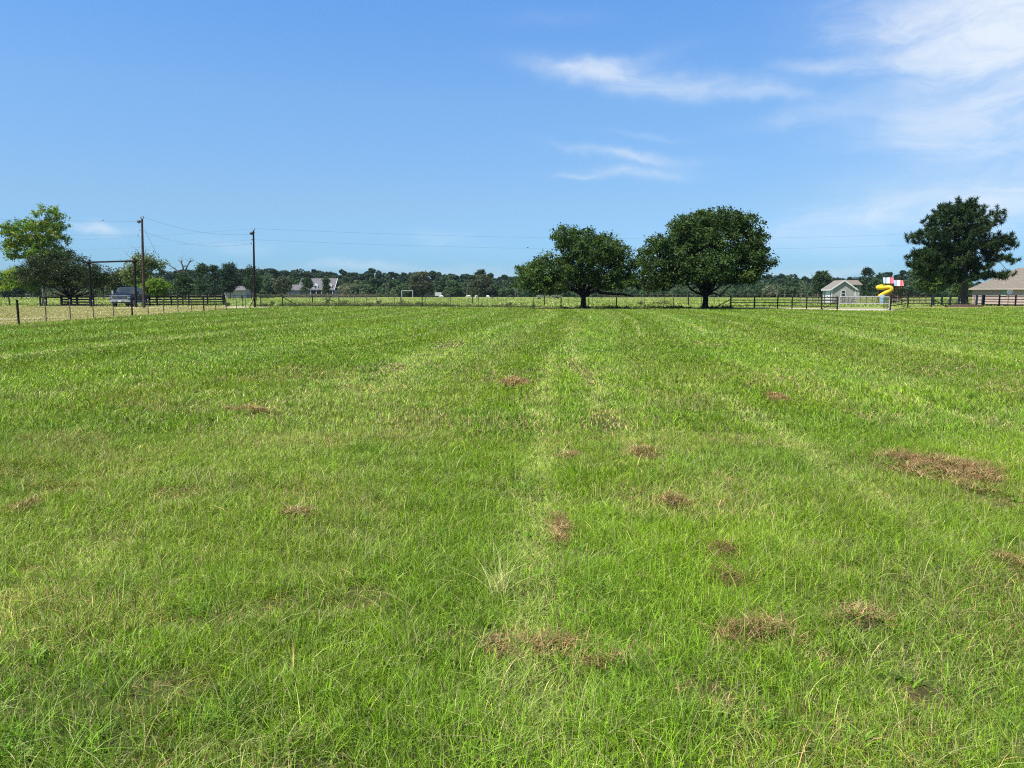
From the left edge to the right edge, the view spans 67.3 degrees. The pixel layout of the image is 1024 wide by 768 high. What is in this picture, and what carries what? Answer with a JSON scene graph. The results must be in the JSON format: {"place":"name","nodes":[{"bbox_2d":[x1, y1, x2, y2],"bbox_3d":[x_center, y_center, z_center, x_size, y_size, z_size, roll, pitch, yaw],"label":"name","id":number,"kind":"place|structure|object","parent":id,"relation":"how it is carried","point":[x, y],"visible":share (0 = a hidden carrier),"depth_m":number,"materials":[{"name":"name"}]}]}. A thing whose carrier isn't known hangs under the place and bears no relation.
{"place":"outdoors","nodes":[
{"label":"outdoors","id":0,"kind":"place"},
{"bbox_2d":[224,286,252,296],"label":"farm building","id":1,"kind":"structure","parent":0,"point":[240,290],"depth_m":297.99,"materials":[{"name":"grey metal"}]},
{"bbox_2d":[424,293,434,297],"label":"farm implement","id":2,"kind":"object","parent":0,"point":[430,295],"visible":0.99,"depth_m":321.88,"materials":[{"name":"black metal"}]},
{"bbox_2d":[0,335,1023,437],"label":"grass","id":3,"kind":"structure","parent":0,"point":[672,397],"depth_m":12.65,"materials":[{"name":"green plant"}]},
{"bbox_2d":[0,297,1023,767],"bbox_3d":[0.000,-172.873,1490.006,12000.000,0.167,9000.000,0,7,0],"label":"ground","id":4,"kind":"structure","parent":0,"point":[924,693],"depth_m":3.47,"materials":[{"name":"green plant"}]},
{"bbox_2d":[0,277,14,297],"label":"broadleaf tree","id":5,"kind":"object","parent":4,"relation":"on","point":[7,291],"visible":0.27,"depth_m":259.72,"materials":[{"name":"green plant"}]},
{"bbox_2d":[14,280,27,295],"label":"broadleaf tree","id":6,"kind":"object","parent":4,"relation":"on","point":[21,291],"visible":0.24,"depth_m":265.38,"materials":[{"name":"green plant"}]},
{"bbox_2d":[0,492,51,513],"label":"dead grass heap","id":7,"kind":"object","parent":4,"relation":"on","point":[28,500],"visible":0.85,"depth_m":5.45,"materials":[{"name":"brown plant"}]},
{"bbox_2d":[1,294,62,297],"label":"post fence","id":8,"kind":"object","parent":4,"relation":"on","point":[21,295],"visible":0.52,"depth_m":261.57,"materials":[{"name":"brown wood"}]},
{"bbox_2d":[0,202,72,304],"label":"sparse tree","id":9,"kind":"object","parent":4,"relation":"on","point":[48,239],"visible":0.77,"depth_m":104.43,"materials":[{"name":"green plant"}]},
{"bbox_2d":[27,283,47,297],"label":"broadleaf tree","id":10,"kind":"object","parent":4,"relation":"on","point":[39,293],"visible":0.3,"depth_m":255.25,"materials":[{"name":"green plant"}]},
{"bbox_2d":[39,297,61,305],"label":"pole fence","id":11,"kind":"object","parent":4,"relation":"on","point":[49,297],"visible":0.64,"depth_m":96.69,"materials":[{"name":"black paint"}]},
{"bbox_2d":[33,290,88,296],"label":"brush","id":12,"kind":"object","parent":4,"relation":"on","point":[49,293],"visible":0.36,"depth_m":281.71,"materials":[{"name":"green plant"}]},
{"bbox_2d":[7,246,125,305],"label":"live oak tree","id":13,"kind":"object","parent":4,"relation":"on","point":[52,272],"visible":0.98,"depth_m":97.39,"materials":[{"name":"green plant"}]},
{"bbox_2d":[60,295,89,305],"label":"board fence","id":14,"kind":"object","parent":4,"relation":"on","point":[76,299],"visible":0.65,"depth_m":98.25,"materials":[{"name":"black paint"}]},
{"bbox_2d":[95,284,107,298],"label":"broadleaf tree","id":15,"kind":"object","parent":4,"relation":"on","point":[100,291],"visible":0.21,"depth_m":217.78,"materials":[{"name":"green plant"}]},
{"bbox_2d":[85,258,137,306],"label":"entrance arch","id":16,"kind":"structure","parent":4,"relation":"on","point":[134,261],"depth_m":88.90,"materials":[{"name":"black paint"}]},
{"bbox_2d":[104,267,129,293],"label":"broadleaf tree","id":17,"kind":"object","parent":4,"relation":"on","point":[113,288],"visible":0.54,"depth_m":186.73,"materials":[{"name":"green plant"}]},
{"bbox_2d":[0,296,245,323],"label":"wire fence","id":18,"kind":"object","parent":4,"relation":"on","point":[18,316],"visible":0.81,"depth_m":48.93,"materials":[{"name":"grey metal"}]},
{"bbox_2d":[109,287,148,306],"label":"pickup truck","id":19,"kind":"object","parent":4,"relation":"on","point":[123,294],"visible":0.86,"depth_m":91.56,"materials":[{"name":"paint"}]},
{"bbox_2d":[137,216,145,307],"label":"utility pole","id":20,"kind":"object","parent":4,"relation":"on","point":[143,270],"visible":0.97,"depth_m":83.48,"materials":[{"name":"brown wood"}]},
{"bbox_2d":[114,249,170,287],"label":"broadleaf tree","id":21,"kind":"object","parent":4,"relation":"on","point":[128,277],"visible":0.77,"depth_m":137.06,"materials":[{"name":"green plant"}]},
{"bbox_2d":[126,245,165,290],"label":"dead tree","id":22,"kind":"object","parent":4,"relation":"on","point":[144,255],"visible":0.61,"depth_m":139.28,"materials":[{"name":"wood"}]},
{"bbox_2d":[139,276,175,298],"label":"broadleaf tree","id":23,"kind":"object","parent":4,"relation":"on","point":[154,287],"visible":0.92,"depth_m":126.16,"materials":[{"name":"green plant"}]},
{"bbox_2d":[144,229,178,297],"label":"guy wire","id":24,"kind":"object","parent":4,"relation":"attached to","point":[161,263],"visible":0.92,"depth_m":88.11,"materials":[{"name":"grey metal"}]},
{"bbox_2d":[167,258,193,298],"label":"dead tree","id":25,"kind":"object","parent":4,"relation":"on","point":[182,266],"visible":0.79,"depth_m":212.68,"materials":[{"name":"wood"}]},
{"bbox_2d":[171,271,195,298],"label":"broadleaf tree","id":26,"kind":"object","parent":4,"relation":"on","point":[184,286],"visible":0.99,"depth_m":204.19,"materials":[{"name":"green plant"}]},
{"bbox_2d":[94,294,273,298],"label":"post fence","id":27,"kind":"object","parent":4,"relation":"on","point":[228,295],"visible":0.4,"depth_m":241.31,"materials":[{"name":"brown wood"}]},
{"bbox_2d":[146,294,225,305],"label":"board fence","id":28,"kind":"object","parent":4,"relation":"on","point":[183,301],"visible":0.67,"depth_m":99.19,"materials":[{"name":"black paint"}]},
{"bbox_2d":[193,262,213,298],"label":"broadleaf tree","id":29,"kind":"object","parent":4,"relation":"on","point":[202,269],"visible":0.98,"depth_m":232.33,"materials":[{"name":"green plant"}]},
{"bbox_2d":[206,264,220,298],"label":"broadleaf tree","id":30,"kind":"object","parent":4,"relation":"on","point":[214,287],"visible":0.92,"depth_m":242.34,"materials":[{"name":"green plant"}]},
{"bbox_2d":[214,260,243,298],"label":"broadleaf tree","id":31,"kind":"object","parent":4,"relation":"on","point":[230,281],"visible":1,"depth_m":236.56,"materials":[{"name":"green plant"}]},
{"bbox_2d":[220,403,272,413],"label":"dead grass heap","id":32,"kind":"object","parent":4,"relation":"on","point":[249,406],"visible":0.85,"depth_m":9.69,"materials":[{"name":"beige plant"}]},
{"bbox_2d":[249,228,255,306],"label":"utility pole","id":33,"kind":"object","parent":4,"relation":"on","point":[254,287],"visible":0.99,"depth_m":84.51,"materials":[{"name":"brown wood"}]},
{"bbox_2d":[270,240,918,249],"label":"power line","id":34,"kind":"object","parent":33,"relation":"attached to","point":[535,248],"visible":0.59,"depth_m":93.11,"materials":[{"name":"black metal"}]},
{"bbox_2d":[255,227,1023,237],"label":"power line","id":35,"kind":"object","parent":33,"relation":"attached to","point":[532,237],"visible":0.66,"depth_m":92.82,"materials":[{"name":"black metal"}]},
{"bbox_2d":[242,264,263,298],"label":"broadleaf tree","id":36,"kind":"object","parent":4,"relation":"on","point":[248,283],"visible":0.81,"depth_m":238.82,"materials":[{"name":"green plant"}]},
{"bbox_2d":[250,295,268,306],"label":"pipe fence","id":37,"kind":"object","parent":4,"relation":"on","point":[256,300],"visible":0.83,"depth_m":89.95,"materials":[{"name":"grey metal"}]},
{"bbox_2d":[270,275,293,296],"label":"broadleaf tree","id":38,"kind":"object","parent":4,"relation":"on","point":[282,285],"visible":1,"depth_m":295.85,"materials":[{"name":"green plant"}]},
{"bbox_2d":[278,503,331,521],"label":"dead grass heap","id":39,"kind":"object","parent":4,"relation":"on","point":[298,509],"visible":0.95,"depth_m":5.24,"materials":[{"name":"brown plant"}]},
{"bbox_2d":[298,276,313,296],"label":"broadleaf tree","id":40,"kind":"object","parent":4,"relation":"on","point":[307,282],"visible":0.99,"depth_m":316.47,"materials":[{"name":"green plant"}]},
{"bbox_2d":[289,278,339,296],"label":"farmhouse","id":41,"kind":"object","parent":4,"relation":"on","point":[317,283],"visible":0.53,"depth_m":347.99,"materials":[{"name":"grey"}]},
{"bbox_2d":[252,293,398,296],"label":"brush","id":42,"kind":"object","parent":4,"relation":"on","point":[348,295],"visible":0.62,"depth_m":341.48,"materials":[{"name":"green plant"}]},
{"bbox_2d":[319,277,333,294],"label":"broadleaf tree","id":43,"kind":"object","parent":4,"relation":"on","point":[326,288],"visible":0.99,"depth_m":318.64,"materials":[{"name":"green plant"}]},
{"bbox_2d":[284,293,376,297],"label":"post fence","id":44,"kind":"object","parent":4,"relation":"on","point":[331,297],"visible":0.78,"depth_m":269.92,"materials":[{"name":"brown wood"}]},
{"bbox_2d":[336,281,355,296],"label":"broadleaf tree","id":45,"kind":"object","parent":4,"relation":"on","point":[345,289],"visible":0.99,"depth_m":314.52,"materials":[{"name":"green plant"}]},
{"bbox_2d":[408,270,436,295],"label":"broadleaf tree","id":46,"kind":"object","parent":4,"relation":"on","point":[421,283],"visible":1,"depth_m":346.04,"materials":[{"name":"green plant"}]},
{"bbox_2d":[473,269,485,274],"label":"pine tree","id":47,"kind":"object","parent":4,"relation":"on","point":[482,271],"visible":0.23,"depth_m":386.89,"materials":[{"name":"green plant"}]},
{"bbox_2d":[467,274,494,296],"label":"broadleaf tree","id":48,"kind":"object","parent":4,"relation":"on","point":[482,285],"visible":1,"depth_m":349.64,"materials":[{"name":"green plant"}]},
{"bbox_2d":[0,273,972,296],"bbox_3d":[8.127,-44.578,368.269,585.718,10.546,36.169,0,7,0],"label":"broadleaf woods","id":49,"kind":"object","parent":4,"relation":"on","point":[268,288],"visible":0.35,"depth_m":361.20,"materials":[{"name":"green plant"}]},
{"bbox_2d":[1,268,980,287],"bbox_3d":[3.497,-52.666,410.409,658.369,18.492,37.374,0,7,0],"label":"pine woods","id":50,"kind":"object","parent":4,"relation":"on","point":[363,276],"visible":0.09,"depth_m":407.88,"materials":[{"name":"green plant"}]},
{"bbox_2d":[253,299,733,307],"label":"weeds","id":51,"kind":"object","parent":4,"relation":"on","point":[443,304],"visible":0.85,"depth_m":91.72,"materials":[{"name":"green plant"}]},
{"bbox_2d":[446,543,543,598],"bbox_3d":[-0.074,0.931,3.913,0.562,0.293,0.416,5,8,35],"label":"dry grass tuft","id":52,"kind":"object","parent":4,"relation":"on","point":[501,579],"visible":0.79,"depth_m":3.87,"materials":[{"name":"beige plant"}]},
{"bbox_2d":[468,618,532,663],"bbox_3d":[-0.056,1.091,3.249,0.337,0.116,0.358,0,7,0],"label":"dead grass heap","id":53,"kind":"object","parent":4,"relation":"on","point":[498,640],"visible":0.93,"depth_m":3.26,"materials":[{"name":"brown plant"}]},
{"bbox_2d":[282,295,730,307],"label":"wire fence","id":54,"kind":"object","parent":4,"relation":"on","point":[422,302],"visible":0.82,"depth_m":79.41,"materials":[{"name":"black metal"}]},
{"bbox_2d":[0,333,1023,767],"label":"weeds","id":55,"kind":"object","parent":4,"relation":"on","point":[850,729],"visible":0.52,"depth_m":3.63,"materials":[{"name":"green plant"}]},
{"bbox_2d":[312,296,714,304],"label":"wire fence","id":56,"kind":"object","parent":4,"relation":"on","point":[427,301],"visible":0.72,"depth_m":113.26,"materials":[{"name":"grey metal"}]},
{"bbox_2d":[496,375,531,385],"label":"dead grass heap","id":57,"kind":"object","parent":4,"relation":"on","point":[514,380],"visible":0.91,"depth_m":12.52,"materials":[{"name":"beige plant"}]},
{"bbox_2d":[536,294,561,296],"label":"brush","id":58,"kind":"object","parent":4,"relation":"on","point":[554,295],"visible":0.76,"depth_m":297.42,"materials":[{"name":"green plant"}]},
{"bbox_2d":[505,619,613,662],"bbox_3d":[0.200,1.089,3.280,0.514,0.136,0.385,0,7,0],"label":"dead grass heap","id":59,"kind":"object","parent":4,"relation":"on","point":[522,635],"visible":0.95,"depth_m":3.31,"materials":[{"name":"brown plant"}]},
{"bbox_2d":[541,504,578,546],"bbox_3d":[0.327,0.892,4.946,0.372,0.135,0.829,0,7,0],"label":"dead grass heap","id":60,"kind":"object","parent":4,"relation":"on","point":[562,522],"visible":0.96,"depth_m":4.89,"materials":[{"name":"brown plant"}]},
{"bbox_2d":[553,448,581,459],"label":"dead grass heap","id":61,"kind":"object","parent":4,"relation":"on","point":[572,451],"visible":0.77,"depth_m":7.17,"materials":[{"name":"beige plant"}]},
{"bbox_2d":[508,222,644,308],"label":"oak tree","id":62,"kind":"object","parent":4,"relation":"on","point":[536,278],"visible":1,"depth_m":75.35,"materials":[{"name":"green plant"}]},
{"bbox_2d":[554,640,652,674],"bbox_3d":[0.390,1.092,3.140,0.449,0.164,0.297,0,7,0],"label":"dead grass heap","id":63,"kind":"object","parent":4,"relation":"on","point":[598,660],"visible":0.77,"depth_m":3.15,"materials":[{"name":"brown plant"}]},
{"bbox_2d":[385,280,898,296],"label":"woodland trunks","id":64,"kind":"object","parent":4,"relation":"on","point":[673,288],"visible":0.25,"depth_m":360.82,"materials":[{"name":"brown wood"}]},
{"bbox_2d":[619,442,669,459],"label":"dead grass heap","id":65,"kind":"object","parent":4,"relation":"on","point":[642,447],"visible":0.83,"depth_m":7.10,"materials":[{"name":"brown plant"}]},
{"bbox_2d":[652,300,671,303],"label":"bush","id":66,"kind":"object","parent":4,"relation":"on","point":[666,301],"visible":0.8,"depth_m":107.92,"materials":[{"name":"green plant"}]},
{"bbox_2d":[655,485,695,508],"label":"dead grass heap","id":67,"kind":"object","parent":4,"relation":"on","point":[671,497],"visible":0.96,"depth_m":5.54,"materials":[{"name":"brown plant"}]},
{"bbox_2d":[632,205,780,308],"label":"oak tree","id":68,"kind":"object","parent":4,"relation":"on","point":[687,246],"visible":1,"depth_m":75.28,"materials":[{"name":"green plant"}]},
{"bbox_2d":[597,294,822,298],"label":"post fence","id":69,"kind":"object","parent":4,"relation":"on","point":[717,296],"visible":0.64,"depth_m":252.32,"materials":[{"name":"brown wood"}]},
{"bbox_2d":[696,533,747,559],"bbox_3d":[1.209,0.907,4.424,0.353,0.151,0.410,3,7,21],"label":"dead grass heap","id":70,"kind":"object","parent":4,"relation":"on","point":[721,548],"visible":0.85,"depth_m":4.41,"materials":[{"name":"brown plant"}]},
{"bbox_2d":[698,557,767,591],"bbox_3d":[1.168,0.986,4.026,0.402,0.117,0.498,0,7,0],"label":"dead grass heap","id":71,"kind":"object","parent":4,"relation":"on","point":[737,575],"visible":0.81,"depth_m":4.03,"materials":[{"name":"brown plant"}]},
{"bbox_2d":[696,604,821,652],"bbox_3d":[1.091,1.048,3.411,0.609,0.153,0.486,0,7,0],"label":"dead grass heap","id":72,"kind":"object","parent":4,"relation":"on","point":[756,624],"visible":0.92,"depth_m":3.39,"materials":[{"name":"plant"}]},
{"bbox_2d":[762,283,777,296],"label":"broadleaf tree","id":73,"kind":"object","parent":4,"relation":"on","point":[769,290],"visible":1,"depth_m":326.44,"materials":[{"name":"green plant"}]},
{"bbox_2d":[763,389,793,401],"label":"dead grass heap","id":74,"kind":"object","parent":4,"relation":"on","point":[777,395],"visible":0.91,"depth_m":10.69,"materials":[{"name":"beige plant"}]},
{"bbox_2d":[730,296,838,309],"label":"pipe rail fence","id":75,"kind":"object","parent":4,"relation":"on","point":[792,302],"visible":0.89,"depth_m":79.16,"materials":[{"name":"metal"}]},
{"bbox_2d":[810,270,832,294],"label":"broadleaf tree","id":76,"kind":"object","parent":4,"relation":"on","point":[823,278],"visible":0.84,"depth_m":295.73,"materials":[{"name":"green plant"}]},
{"bbox_2d":[821,280,857,302],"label":"garden shed","id":77,"kind":"structure","parent":4,"relation":"on","point":[837,288],"depth_m":123.15,"materials":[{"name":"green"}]},
{"bbox_2d":[841,290,845,295],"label":"window","id":78,"kind":"structure","parent":77,"relation":"in","point":[843,292],"depth_m":123.09,"materials":[{"name":"white glass"}]},
{"bbox_2d":[846,280,862,300],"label":"outbuilding","id":79,"kind":"structure","parent":4,"relation":"on","point":[854,282],"depth_m":164.17,"materials":[{"name":"green"}]},
{"bbox_2d":[811,590,905,631],"bbox_3d":[1.574,1.019,3.538,0.540,0.169,0.360,0,7,0],"label":"dead grass heap","id":80,"kind":"object","parent":4,"relation":"on","point":[879,611],"visible":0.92,"depth_m":3.51,"materials":[{"name":"brown plant"}]},
{"bbox_2d":[839,296,889,308],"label":"metal gate","id":81,"kind":"structure","parent":4,"relation":"on","point":[862,303],"depth_m":71.11,"materials":[{"name":"metal"}]},
{"bbox_2d":[800,296,930,302],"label":"yard fence","id":82,"kind":"object","parent":4,"relation":"on","point":[866,299],"visible":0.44,"depth_m":122.74,"materials":[{"name":"brown wood"}]},
{"bbox_2d":[859,266,875,297],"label":"pine tree","id":83,"kind":"object","parent":4,"relation":"on","point":[868,271],"visible":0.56,"depth_m":326.18,"materials":[{"name":"green plant"}]},
{"bbox_2d":[865,277,882,297],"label":"broadleaf tree","id":84,"kind":"object","parent":4,"relation":"on","point":[872,284],"visible":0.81,"depth_m":306.34,"materials":[{"name":"green plant"}]},
{"bbox_2d":[880,295,884,302],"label":"barrel","id":85,"kind":"object","parent":4,"relation":"on","point":[882,299],"visible":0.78,"depth_m":116.02,"materials":[{"name":"blue plastic"}]},
{"bbox_2d":[876,277,907,303],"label":"playset","id":86,"kind":"object","parent":4,"relation":"on","point":[887,286],"visible":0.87,"depth_m":119.78,"materials":[{"name":"yellow plastic"}]},
{"bbox_2d":[889,294,932,309],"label":"pipe rail fence","id":87,"kind":"object","parent":4,"relation":"on","point":[907,300],"visible":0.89,"depth_m":86.93,"materials":[{"name":"grey metal"}]},
{"bbox_2d":[908,247,954,301],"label":"broadleaf tree","id":88,"kind":"object","parent":4,"relation":"on","point":[933,285],"visible":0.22,"depth_m":135.80,"materials":[{"name":"green plant"}]},
{"bbox_2d":[866,444,1023,490],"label":"dead grass heap","id":89,"kind":"object","parent":4,"relation":"on","point":[990,471],"visible":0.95,"depth_m":6.44,"materials":[{"name":"brown plant"}]},
{"bbox_2d":[932,295,983,305],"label":"yard fence","id":90,"kind":"object","parent":4,"relation":"on","point":[958,296],"visible":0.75,"depth_m":103.46,"materials":[{"name":"brown wood"}]},
{"bbox_2d":[949,274,975,300],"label":"broadleaf tree","id":91,"kind":"object","parent":4,"relation":"on","point":[956,289],"visible":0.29,"depth_m":148.29,"materials":[{"name":"green plant"}]},
{"bbox_2d":[903,195,1022,303],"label":"oak tree","id":92,"kind":"object","parent":4,"relation":"on","point":[956,220],"visible":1,"depth_m":96.02,"materials":[{"name":"green plant"}]},
{"bbox_2d":[947,304,983,306],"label":"soil mound","id":93,"kind":"object","parent":4,"relation":"on","point":[963,305],"visible":0.94,"depth_m":89.91,"materials":[{"name":"brown soil"}]},
{"bbox_2d":[969,268,1023,304],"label":"brick house","id":94,"kind":"structure","parent":4,"relation":"on","point":[998,287],"depth_m":105.82,"materials":[{"name":"brown"}]},
{"bbox_2d":[1001,290,1005,295],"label":"window","id":95,"kind":"structure","parent":94,"relation":"in","point":[1003,292],"depth_m":105.02,"materials":[{"name":"grey glass"}]},
{"bbox_2d":[978,544,1023,575],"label":"dead grass heap","id":96,"kind":"object","parent":4,"relation":"on","point":[1014,556],"visible":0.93,"depth_m":4.28,"materials":[{"name":"brown plant"}]},
{"bbox_2d":[983,295,1023,305],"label":"board fence","id":97,"kind":"object","parent":4,"relation":"on","point":[999,299],"visible":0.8,"depth_m":96.56,"materials":[{"name":"black paint"}]},
{"bbox_2d":[1007,290,1012,304],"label":"satellite dish","id":98,"kind":"object","parent":4,"relation":"on","point":[1009,292],"visible":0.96,"depth_m":95.38,"materials":[{"name":"grey metal"}]},
{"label":"gate post","id":99,"kind":"object","parent":4,"relation":"on","visible":0},
{"bbox_2d":[94,294,110,305],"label":"ranch gate","id":100,"kind":"structure","parent":99,"relation":"attached to","point":[101,299],"depth_m":94.19,"materials":[{"name":"metal"}]},
{"bbox_2d":[0,305,1023,338],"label":"grass","id":101,"kind":"structure","parent":0,"point":[339,319],"depth_m":39.26,"materials":[{"name":"green plant"}]},
{"bbox_2d":[0,298,1023,306],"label":"pasture grass","id":102,"kind":"structure","parent":0,"point":[633,303],"depth_m":134.98,"materials":[{"name":"green plant"}]},
{"bbox_2d":[0,0,1023,283],"label":"sky","id":103,"kind":"structure","parent":0,"point":[504,122],"materials":[{"name":"blue"}]}
]}

